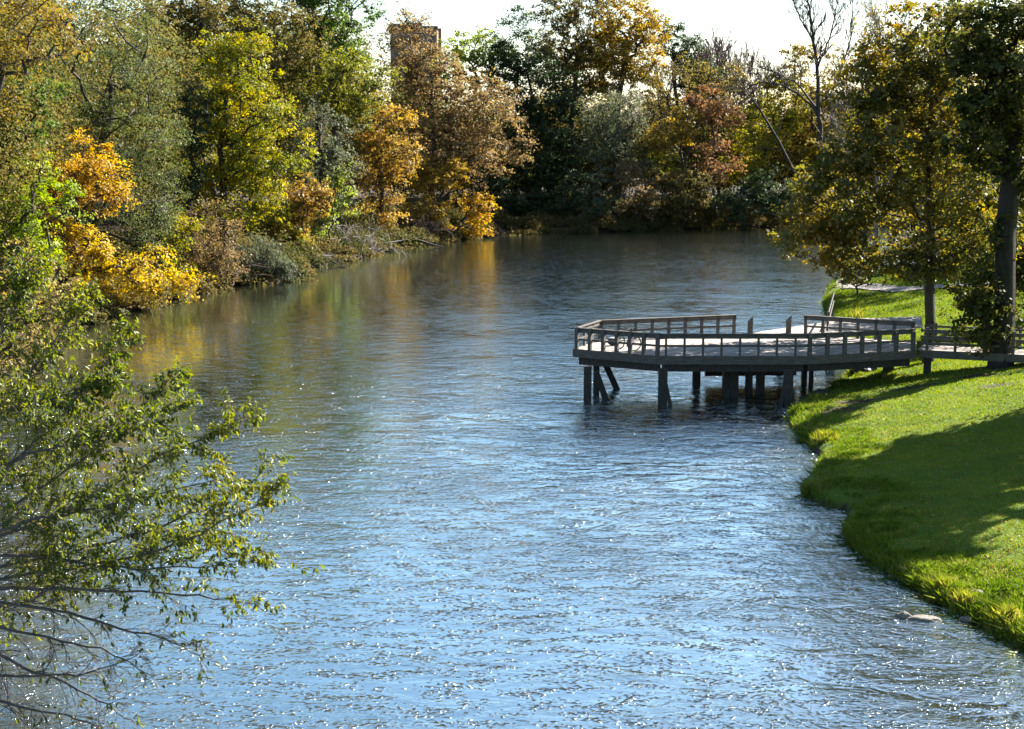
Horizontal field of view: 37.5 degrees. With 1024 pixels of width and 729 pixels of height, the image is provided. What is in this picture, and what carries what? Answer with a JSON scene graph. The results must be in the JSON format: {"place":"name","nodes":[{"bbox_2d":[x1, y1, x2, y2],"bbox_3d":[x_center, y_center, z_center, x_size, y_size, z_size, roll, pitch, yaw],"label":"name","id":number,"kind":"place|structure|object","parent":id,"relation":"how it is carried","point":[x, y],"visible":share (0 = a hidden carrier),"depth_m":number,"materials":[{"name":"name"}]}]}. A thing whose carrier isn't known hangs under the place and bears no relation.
{"place":"outdoors","nodes":[
{"label":"outdoors","id":0,"kind":"place"},
{"bbox_2d":[0,226,1023,728],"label":"river","id":1,"kind":"structure","parent":0,"point":[490,520],"depth_m":48.55,"materials":[{"name":"liquid"}]},
{"bbox_2d":[366,237,442,246],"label":"fallen log","id":2,"kind":"object","parent":1,"relation":"on","point":[424,242],"visible":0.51,"depth_m":172.49,"materials":[{"name":"brown wood"}]},
{"bbox_2d":[573,314,916,406],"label":"viewing platform","id":3,"kind":"structure","parent":1,"relation":"in","point":[731,358],"depth_m":72.23,"materials":[{"name":"grey wood"}]},
{"bbox_2d":[894,611,911,618],"bbox_3d":[10.300,6.620,39.694,0.443,0.266,0.277,1,9,4],"label":"rock","id":4,"kind":"object","parent":1,"relation":"in","point":[903,615],"visible":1,"depth_m":39.59,"materials":[{"name":"stone"}]},
{"bbox_2d":[906,615,941,621],"bbox_3d":[10.777,6.693,39.500,0.932,0.201,0.426,1,9,7],"label":"rock","id":5,"kind":"object","parent":1,"relation":"in","point":[924,618],"visible":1,"depth_m":39.39,"materials":[{"name":"stone"}]},
{"bbox_2d":[0,137,1023,641],"bbox_3d":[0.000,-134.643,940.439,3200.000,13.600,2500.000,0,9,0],"label":"ground","id":6,"kind":"structure","parent":0,"point":[842,499],"depth_m":57.79,"materials":[{"name":"green plant"}]},
{"bbox_2d":[0,68,74,211],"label":"shade tree","id":7,"kind":"object","parent":6,"relation":"on","point":[48,123],"visible":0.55,"depth_m":99.14,"materials":[{"name":"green plant"}]},
{"bbox_2d":[0,233,79,375],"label":"riverside tree","id":8,"kind":"object","parent":6,"relation":"on","point":[52,284],"visible":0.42,"depth_m":47.09,"materials":[{"name":"green plant"}]},
{"bbox_2d":[0,140,94,293],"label":"shade tree","id":9,"kind":"object","parent":6,"relation":"on","point":[28,225],"visible":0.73,"depth_m":98.81,"materials":[{"name":"green plant"}]},
{"bbox_2d":[0,0,117,124],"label":"shade tree","id":10,"kind":"object","parent":6,"relation":"on","point":[55,17],"visible":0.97,"depth_m":92.15,"materials":[{"name":"yellow plant"}]},
{"bbox_2d":[26,124,142,281],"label":"maple tree","id":11,"kind":"object","parent":6,"relation":"on","point":[84,166],"visible":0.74,"depth_m":107.94,"materials":[{"name":"orange plant"}]},
{"bbox_2d":[18,0,201,259],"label":"shade tree","id":12,"kind":"object","parent":6,"relation":"on","point":[105,114],"visible":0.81,"depth_m":116.55,"materials":[{"name":"green plant"}]},
{"bbox_2d":[25,207,219,308],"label":"maple tree","id":13,"kind":"object","parent":6,"relation":"on","point":[144,284],"visible":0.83,"depth_m":106.62,"materials":[{"name":"yellow plant"}]},
{"bbox_2d":[0,244,324,728],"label":"riverside tree","id":14,"kind":"object","parent":6,"relation":"on","point":[51,556],"visible":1,"depth_m":31.33,"materials":[{"name":"green plant"}]},
{"bbox_2d":[121,187,203,276],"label":"shrub","id":15,"kind":"object","parent":6,"relation":"on","point":[178,240],"visible":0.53,"depth_m":120.93,"materials":[{"name":"yellow plant"}]},
{"bbox_2d":[170,25,210,201],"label":"shade tree","id":16,"kind":"object","parent":6,"relation":"on","point":[187,67],"visible":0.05,"depth_m":174.31,"materials":[{"name":"green plant"}]},
{"bbox_2d":[162,78,219,251],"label":"tree","id":17,"kind":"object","parent":6,"relation":"on","point":[196,114],"depth_m":131.13,"materials":[{"name":"green plant"}]},
{"bbox_2d":[169,193,253,285],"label":"shrub","id":18,"kind":"object","parent":6,"relation":"on","point":[212,263],"visible":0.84,"depth_m":125.15,"materials":[{"name":"brown plant"}]},
{"bbox_2d":[118,0,333,209],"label":"shade tree","id":19,"kind":"object","parent":6,"relation":"on","point":[200,14],"visible":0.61,"depth_m":161.23,"materials":[{"name":"green plant"}]},
{"bbox_2d":[163,13,326,243],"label":"shade tree","id":20,"kind":"object","parent":6,"relation":"on","point":[245,143],"visible":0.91,"depth_m":134.14,"materials":[{"name":"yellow plant"}]},
{"bbox_2d":[218,247,277,284],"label":"brush thicket","id":21,"kind":"object","parent":6,"relation":"on","point":[248,268],"visible":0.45,"depth_m":128.49,"materials":[{"name":"plant"}]},
{"bbox_2d":[229,231,303,282],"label":"willow bush","id":22,"kind":"object","parent":6,"relation":"on","point":[281,266],"visible":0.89,"depth_m":130.36,"materials":[{"name":"green plant"}]},
{"bbox_2d":[232,197,319,250],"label":"shrub","id":23,"kind":"object","parent":6,"relation":"on","point":[272,221],"visible":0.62,"depth_m":147.93,"materials":[{"name":"yellow plant"}]},
{"bbox_2d":[262,169,336,243],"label":"shrub","id":24,"kind":"object","parent":6,"relation":"on","point":[310,205],"visible":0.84,"depth_m":149.62,"materials":[{"name":"orange plant"}]},
{"bbox_2d":[248,0,386,210],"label":"shade tree","id":25,"kind":"object","parent":6,"relation":"on","point":[329,23],"visible":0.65,"depth_m":169.08,"materials":[{"name":"green plant"}]},
{"bbox_2d":[272,91,367,240],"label":"shade tree","id":26,"kind":"object","parent":6,"relation":"on","point":[332,152],"visible":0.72,"depth_m":157.41,"materials":[{"name":"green plant"}]},
{"bbox_2d":[307,250,348,268],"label":"fallen branch","id":27,"kind":"object","parent":6,"relation":"on","point":[331,255],"visible":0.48,"depth_m":148.52,"materials":[{"name":"wood"}]},
{"bbox_2d":[296,162,364,246],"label":"shrub","id":28,"kind":"object","parent":6,"relation":"on","point":[339,185],"visible":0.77,"depth_m":157.05,"materials":[{"name":"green plant"}]},
{"bbox_2d":[281,45,405,234],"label":"shade tree","id":29,"kind":"object","parent":6,"relation":"on","point":[331,92],"visible":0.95,"depth_m":163.94,"materials":[{"name":"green plant"}]},
{"bbox_2d":[312,210,410,256],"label":"brush thicket","id":30,"kind":"object","parent":6,"relation":"on","point":[370,237],"visible":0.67,"depth_m":160.12,"materials":[{"name":"brown plant"}]},
{"bbox_2d":[340,90,428,233],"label":"maple tree","id":31,"kind":"object","parent":6,"relation":"on","point":[394,154],"visible":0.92,"depth_m":169.87,"materials":[{"name":"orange plant"}]},
{"bbox_2d":[389,23,441,130],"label":"apartment building","id":32,"kind":"structure","parent":6,"relation":"on","point":[436,37],"depth_m":294.04,"materials":[{"name":"brown brick"}]},
{"bbox_2d":[428,36,433,43],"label":"window","id":33,"kind":"structure","parent":32,"relation":"in","point":[430,40],"depth_m":293.78,"materials":[{"name":"grey glass"}]},
{"bbox_2d":[397,199,455,239],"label":"brush thicket","id":34,"kind":"object","parent":6,"relation":"on","point":[430,223],"visible":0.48,"depth_m":179.08,"materials":[{"name":"brown plant"}]},
{"bbox_2d":[399,155,471,227],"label":"maple tree","id":35,"kind":"object","parent":6,"relation":"on","point":[445,178],"visible":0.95,"depth_m":181.43,"materials":[{"name":"yellow plant"}]},
{"bbox_2d":[363,0,541,204],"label":"shade tree","id":36,"kind":"object","parent":6,"relation":"on","point":[416,82],"visible":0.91,"depth_m":185.25,"materials":[{"name":"brown plant"}]},
{"bbox_2d":[445,181,501,238],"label":"maple tree","id":37,"kind":"object","parent":6,"relation":"on","point":[477,231],"visible":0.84,"depth_m":184.79,"materials":[{"name":"yellow plant"}]},
{"bbox_2d":[426,24,525,171],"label":"shade tree","id":38,"kind":"object","parent":6,"relation":"on","point":[474,55],"visible":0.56,"depth_m":210.60,"materials":[{"name":"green plant"}]},
{"bbox_2d":[0,184,988,376],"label":"undergrowth","id":39,"kind":"object","parent":6,"relation":"on","point":[302,260],"visible":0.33,"depth_m":158.19,"materials":[{"name":"green plant"}]},
{"bbox_2d":[449,164,539,217],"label":"shrub","id":40,"kind":"object","parent":6,"relation":"on","point":[496,184],"visible":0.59,"depth_m":200.93,"materials":[{"name":"brown plant"}]},
{"bbox_2d":[0,0,1023,273],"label":"woodland","id":41,"kind":"object","parent":6,"relation":"on","point":[166,100],"visible":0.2,"depth_m":160.80,"materials":[{"name":"green plant"}]},
{"bbox_2d":[482,4,607,209],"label":"shade tree","id":42,"kind":"object","parent":6,"relation":"on","point":[548,168],"visible":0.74,"depth_m":208.04,"materials":[{"name":"green plant"}]},
{"bbox_2d":[508,182,587,217],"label":"shrub","id":43,"kind":"object","parent":6,"relation":"on","point":[547,197],"visible":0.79,"depth_m":202.87,"materials":[{"name":"green plant"}]},
{"bbox_2d":[516,0,626,191],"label":"shade tree","id":44,"kind":"object","parent":6,"relation":"on","point":[569,19],"visible":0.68,"depth_m":218.04,"materials":[{"name":"green plant"}]},
{"bbox_2d":[564,164,627,220],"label":"shrub","id":45,"kind":"object","parent":6,"relation":"on","point":[598,200],"visible":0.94,"depth_m":203.40,"materials":[{"name":"green plant"}]},
{"bbox_2d":[570,82,653,214],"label":"willow tree","id":46,"kind":"object","parent":6,"relation":"on","point":[610,137],"visible":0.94,"depth_m":205.64,"materials":[{"name":"green plant"}]},
{"bbox_2d":[566,0,675,199],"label":"shade tree","id":47,"kind":"object","parent":6,"relation":"on","point":[625,45],"visible":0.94,"depth_m":215.74,"materials":[{"name":"yellow plant"}]},
{"bbox_2d":[603,158,671,222],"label":"shrub","id":48,"kind":"object","parent":6,"relation":"on","point":[642,201],"visible":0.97,"depth_m":203.03,"materials":[{"name":"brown plant"}]},
{"bbox_2d":[634,149,693,195],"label":"shrub","id":49,"kind":"object","parent":6,"relation":"on","point":[661,158],"visible":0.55,"depth_m":210.02,"materials":[{"name":"green plant"}]},
{"bbox_2d":[633,106,713,209],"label":"tree","id":50,"kind":"object","parent":6,"relation":"on","point":[665,145],"visible":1,"depth_m":205.69,"materials":[{"name":"plant"}]},
{"bbox_2d":[648,17,726,179],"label":"pine tree","id":51,"kind":"object","parent":6,"relation":"on","point":[684,46],"visible":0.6,"depth_m":224.16,"materials":[{"name":"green plant"}]},
{"bbox_2d":[625,51,750,197],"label":"shade tree","id":52,"kind":"object","parent":6,"relation":"on","point":[665,103],"visible":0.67,"depth_m":214.10,"materials":[{"name":"green plant"}]},
{"bbox_2d":[632,31,743,188],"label":"bare tree","id":53,"kind":"object","parent":6,"relation":"on","point":[703,55],"visible":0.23,"depth_m":233.00,"materials":[{"name":"brown plant"}]},
{"bbox_2d":[654,166,723,229],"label":"shrub","id":54,"kind":"object","parent":6,"relation":"on","point":[683,201],"visible":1,"depth_m":203.91,"materials":[{"name":"green plant"}]},
{"bbox_2d":[678,83,751,218],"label":"maple tree","id":55,"kind":"object","parent":6,"relation":"on","point":[718,111],"visible":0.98,"depth_m":206.99,"materials":[{"name":"brown plant"}]},
{"bbox_2d":[670,28,759,197],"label":"bare tree","id":56,"kind":"object","parent":6,"relation":"on","point":[717,48],"visible":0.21,"depth_m":234.51,"materials":[{"name":"brown plant"}]},
{"bbox_2d":[719,37,769,187],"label":"bare tree","id":57,"kind":"object","parent":6,"relation":"on","point":[746,55],"visible":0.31,"depth_m":232.96,"materials":[{"name":"brown plant"}]},
{"bbox_2d":[703,162,800,228],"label":"shrub","id":58,"kind":"object","parent":6,"relation":"on","point":[775,198],"visible":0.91,"depth_m":205.24,"materials":[{"name":"green plant"}]},
{"bbox_2d":[718,69,815,204],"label":"shade tree","id":59,"kind":"object","parent":6,"relation":"on","point":[790,116],"visible":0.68,"depth_m":218.92,"materials":[{"name":"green plant"}]},
{"bbox_2d":[726,66,825,216],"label":"bare tree","id":60,"kind":"object","parent":6,"relation":"on","point":[775,136],"visible":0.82,"depth_m":209.22,"materials":[{"name":"brown plant"}]},
{"bbox_2d":[726,0,873,197],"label":"bare tree","id":61,"kind":"object","parent":6,"relation":"on","point":[816,58],"visible":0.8,"depth_m":209.47,"materials":[{"name":"brown plant"}]},
{"bbox_2d":[777,166,837,225],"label":"shrub","id":62,"kind":"object","parent":6,"relation":"on","point":[801,201],"visible":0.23,"depth_m":208.59,"materials":[{"name":"green plant"}]},
{"bbox_2d":[797,480,817,497],"bbox_3d":[10.278,4.326,53.105,1.059,0.624,1.204,7,11,37],"label":"grass tuft","id":63,"kind":"object","parent":6,"relation":"on","point":[805,490],"visible":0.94,"depth_m":52.84,"materials":[{"name":"green plant"}]},
{"bbox_2d":[805,390,826,399],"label":"grass tuft","id":64,"kind":"object","parent":6,"relation":"on","point":[816,396],"visible":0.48,"depth_m":69.67,"materials":[{"name":"green plant"}]},
{"bbox_2d":[811,389,829,394],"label":"rock","id":65,"kind":"object","parent":6,"relation":"on","point":[821,390],"visible":0.31,"depth_m":72.02,"materials":[{"name":"stone"}]},
{"bbox_2d":[807,428,840,447],"bbox_3d":[12.686,2.963,61.243,1.511,0.866,1.430,-4,9,-25],"label":"grass tuft","id":66,"kind":"object","parent":6,"relation":"on","point":[834,435],"visible":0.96,"depth_m":61.01,"materials":[{"name":"green plant"}]},
{"bbox_2d":[777,41,878,178],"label":"shade tree","id":67,"kind":"object","parent":6,"relation":"on","point":[801,151],"visible":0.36,"depth_m":222.25,"materials":[{"name":"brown plant"}]},
{"bbox_2d":[826,292,833,370],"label":"picket rail","id":68,"kind":"object","parent":6,"relation":"on","point":[830,309],"visible":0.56,"depth_m":89.54,"materials":[{"name":"grey wood"}]},
{"bbox_2d":[822,291,846,300],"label":"grass tuft","id":69,"kind":"object","parent":6,"relation":"on","point":[841,294],"visible":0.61,"depth_m":113.67,"materials":[{"name":"green plant"}]},
{"bbox_2d":[747,316,922,332],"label":"boardwalk","id":70,"kind":"structure","parent":6,"relation":"on","point":[800,329],"depth_m":82.75,"materials":[{"name":"grey wood"}]},
{"bbox_2d":[844,304,867,317],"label":"bush","id":71,"kind":"object","parent":6,"relation":"on","point":[857,314],"visible":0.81,"depth_m":100.58,"materials":[{"name":"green plant"}]},
{"bbox_2d":[828,264,895,294],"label":"bush","id":72,"kind":"object","parent":6,"relation":"on","point":[870,275],"visible":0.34,"depth_m":113.14,"materials":[{"name":"green plant"}]},
{"bbox_2d":[851,368,877,374],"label":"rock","id":73,"kind":"object","parent":6,"relation":"on","point":[866,370],"visible":0.23,"depth_m":77.71,"materials":[{"name":"stone"}]},
{"bbox_2d":[809,0,920,272],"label":"bare tree","id":74,"kind":"object","parent":6,"relation":"on","point":[872,15],"visible":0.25,"depth_m":124.77,"materials":[{"name":"brown plant"}]},
{"bbox_2d":[806,88,960,251],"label":"shade tree","id":75,"kind":"object","parent":6,"relation":"on","point":[872,178],"visible":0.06,"depth_m":135.70,"materials":[{"name":"green plant"}]},
{"bbox_2d":[762,0,1023,362],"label":"sycamore tree","id":76,"kind":"object","parent":6,"relation":"on","point":[893,86],"visible":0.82,"depth_m":75.83,"materials":[{"name":"green plant"}]},
{"bbox_2d":[785,278,1023,655],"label":"bank grass","id":77,"kind":"structure","parent":6,"relation":"on","point":[865,535],"depth_m":46.26,"materials":[{"name":"green plant"}]},
{"bbox_2d":[782,403,804,420],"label":"grass tuft","id":78,"kind":"object","parent":77,"relation":"on","point":[799,407],"visible":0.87,"depth_m":67.28,"materials":[{"name":"green plant"}]},
{"bbox_2d":[915,572,960,602],"bbox_3d":[11.597,6.057,41.135,1.257,0.776,1.357,0,9,0],"label":"grass tuft","id":79,"kind":"object","parent":77,"relation":"on","point":[947,579],"visible":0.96,"depth_m":41.07,"materials":[{"name":"green plant"}]},
{"bbox_2d":[974,598,1023,638],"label":"grass tuft","id":80,"kind":"object","parent":77,"relation":"on","point":[1006,610],"visible":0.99,"depth_m":38.32,"materials":[{"name":"green plant"}]},
{"bbox_2d":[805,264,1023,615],"bbox_3d":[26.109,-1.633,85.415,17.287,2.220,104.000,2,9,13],"label":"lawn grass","id":81,"kind":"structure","parent":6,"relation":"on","point":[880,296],"depth_m":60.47,"materials":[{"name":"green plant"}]},
{"bbox_2d":[806,274,1023,614],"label":"fallen leaves","id":82,"kind":"object","parent":6,"relation":"on","point":[991,541],"visible":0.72,"depth_m":54.38,"materials":[{"name":"yellow plant"}]},
{"bbox_2d":[877,0,960,263],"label":"bare tree","id":83,"kind":"object","parent":6,"relation":"on","point":[920,205],"visible":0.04,"depth_m":121.53,"materials":[{"name":"brown plant"}]},
{"bbox_2d":[848,0,1023,213],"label":"shade tree","id":84,"kind":"object","parent":6,"relation":"on","point":[920,86],"visible":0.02,"depth_m":115.57,"materials":[{"name":"green plant"}]},
{"bbox_2d":[940,587,980,616],"bbox_3d":[11.879,6.257,39.987,1.340,0.724,1.029,3,9,18],"label":"grass tuft","id":85,"kind":"object","parent":6,"relation":"on","point":[963,598],"visible":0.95,"depth_m":39.91,"materials":[{"name":"green plant"}]},
{"bbox_2d":[908,0,1023,369],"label":"maple tree","id":86,"kind":"object","parent":6,"relation":"on","point":[1002,89],"visible":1,"depth_m":70.45,"materials":[{"name":"green plant"}]},
{"bbox_2d":[959,616,972,622],"bbox_3d":[11.886,6.668,39.418,0.413,0.206,0.358,0,9,0],"label":"rock","id":87,"kind":"object","parent":6,"relation":"on","point":[965,618],"visible":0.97,"depth_m":39.32,"materials":[{"name":"stone"}]},
{"bbox_2d":[918,323,1023,373],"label":"walkway","id":88,"kind":"structure","parent":6,"relation":"on","point":[934,349],"depth_m":72.65,"materials":[{"name":"grey wood"}]},
{"bbox_2d":[920,161,1023,314],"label":"maple tree","id":89,"kind":"object","parent":6,"relation":"on","point":[1020,277],"visible":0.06,"depth_m":87.68,"materials":[{"name":"green plant"}]},
{"bbox_2d":[5,0,1023,134],"label":"sky","id":90,"kind":"structure","parent":0,"point":[763,23],"materials":[{"name":"white"}]},
{"bbox_2d":[608,337,613,344],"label":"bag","id":91,"kind":"object","parent":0,"point":[611,339],"visible":0.52,"depth_m":74.36,"materials":[{"name":"fabric"}]},
{"bbox_2d":[619,327,640,350],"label":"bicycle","id":92,"kind":"object","parent":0,"point":[627,340],"visible":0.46,"depth_m":73.11,"materials":[{"name":"metal"}]},
{"bbox_2d":[834,272,989,291],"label":"path","id":93,"kind":"structure","parent":0,"point":[890,288],"depth_m":114.52,"materials":[{"name":"grey concrete"}]}
]}

